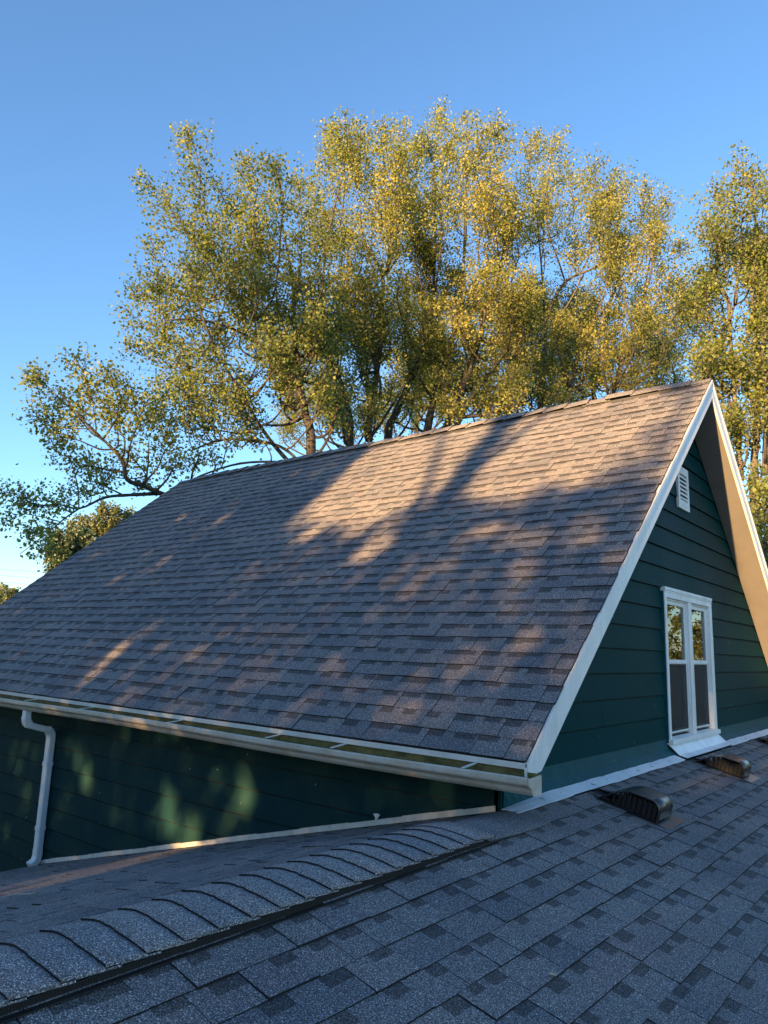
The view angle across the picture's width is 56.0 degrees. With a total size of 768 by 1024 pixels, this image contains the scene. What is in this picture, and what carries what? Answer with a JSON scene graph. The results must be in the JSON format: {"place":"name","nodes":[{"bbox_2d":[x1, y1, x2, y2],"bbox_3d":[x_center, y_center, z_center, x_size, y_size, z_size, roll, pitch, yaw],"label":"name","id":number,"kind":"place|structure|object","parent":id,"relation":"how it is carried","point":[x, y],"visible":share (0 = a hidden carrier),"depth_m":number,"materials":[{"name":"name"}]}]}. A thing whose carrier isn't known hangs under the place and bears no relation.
{"place":"outdoors","nodes":[
{"label":"outdoors","id":0,"kind":"place"},
{"bbox_2d":[0,0,767,600],"label":"sky","id":1,"kind":"structure","parent":0,"point":[91,91],"materials":[{"name":"blue"}]},
{"label":"ground","id":2,"kind":"structure","parent":0,"visible":0},
{"bbox_2d":[0,582,21,604],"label":"distant tree","id":3,"kind":"object","parent":2,"relation":"on","point":[6,593],"visible":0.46,"depth_m":52.11,"materials":[{"name":"green plant"}]},
{"bbox_2d":[1,569,45,583],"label":"power line","id":4,"kind":"object","parent":2,"relation":"on","point":[17,576],"visible":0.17,"depth_m":65.10,"materials":[{"name":"plant"}]},
{"bbox_2d":[41,521,98,573],"bbox_3d":[-10.924,4.862,24.104,2.687,9.478,1.894,-23,-27,65],"label":"tree","id":5,"kind":"object","parent":2,"relation":"on","point":[73,541],"visible":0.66,"depth_m":24.31,"materials":[{"name":"green plant"}]},
{"bbox_2d":[64,500,136,538],"bbox_3d":[-11.802,4.929,28.695,3.050,10.999,2.784,0,-11,9],"label":"tree","id":6,"kind":"object","parent":2,"relation":"on","point":[97,524],"visible":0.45,"depth_m":28.98,"materials":[{"name":"green plant"}]},
{"bbox_2d":[0,341,230,571],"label":"cottonwood tree","id":7,"kind":"object","parent":2,"relation":"on","point":[35,376],"visible":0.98,"depth_m":16.26,"materials":[{"name":"green plant"}]},
{"bbox_2d":[108,118,366,476],"bbox_3d":[-3.922,-1.139,18.378,6.576,19.594,5.571,6,-12,-23],"label":"cottonwood tree","id":8,"kind":"object","parent":2,"relation":"on","point":[313,329],"visible":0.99,"depth_m":18.74,"materials":[{"name":"green plant"}]},
{"bbox_2d":[286,104,430,446],"bbox_3d":[-0.959,-2.170,21.780,4.150,23.085,5.633,8,-12,-28],"label":"cottonwood tree","id":9,"kind":"object","parent":2,"relation":"on","point":[365,332],"visible":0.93,"depth_m":22.12,"materials":[{"name":"green plant"}]},
{"bbox_2d":[0,378,767,871],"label":"gabled house","id":10,"kind":"structure","parent":2,"relation":"on","point":[350,636],"depth_m":6.87,"materials":[{"name":"wood"}]},
{"bbox_2d":[660,586,720,744],"bbox_3d":[3.132,1.590,7.553,0.249,1.480,1.636,-7,-14,38],"label":"double window","id":11,"kind":"structure","parent":10,"relation":"in","point":[687,631],"depth_m":7.45,"materials":[{"name":"white glass"}]},
{"bbox_2d":[0,735,767,1023],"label":"wing","id":12,"kind":"structure","parent":2,"relation":"on","point":[598,906],"depth_m":2.85,"materials":[{"name":"grey asphalt"}]},
{"bbox_2d":[9,892,39,896],"bbox_3d":[-1.988,2.115,3.991,0.157,0.014,0.035,5,-11,-18],"label":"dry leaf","id":13,"kind":"object","parent":12,"relation":"on","point":[24,894],"visible":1,"depth_m":3.99,"materials":[{"name":"grey plant"}]},
{"bbox_2d":[376,94,559,438],"bbox_3d":[2.370,-2.877,23.448,6.539,25.318,6.026,0,-11,12],"label":"cottonwood tree","id":14,"kind":"object","parent":2,"relation":"on","point":[516,315],"visible":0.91,"depth_m":23.59,"materials":[{"name":"green plant"}]},
{"bbox_2d":[252,271,739,454],"bbox_3d":[5.009,0.093,31.736,21.852,22.856,6.676,0,-11,8],"label":"cottonwood tree","id":15,"kind":"object","parent":2,"relation":"on","point":[286,430],"visible":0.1,"depth_m":32.10,"materials":[{"name":"green plant"}]},
{"bbox_2d":[490,121,698,408],"bbox_3d":[7.246,-2.717,25.334,7.375,26.032,6.332,2,-11,0],"label":"cottonwood tree","id":16,"kind":"object","parent":2,"relation":"on","point":[610,243],"visible":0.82,"depth_m":25.34,"materials":[{"name":"green plant"}]},
{"bbox_2d":[669,140,767,549],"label":"cottonwood tree","id":17,"kind":"object","parent":2,"relation":"on","point":[750,251],"visible":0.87,"depth_m":19.00,"materials":[{"name":"green plant"}]},
{"bbox_2d":[740,455,767,566],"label":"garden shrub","id":18,"kind":"object","parent":2,"relation":"on","point":[758,491],"visible":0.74,"depth_m":15.23,"materials":[{"name":"green plant"}]}
]}

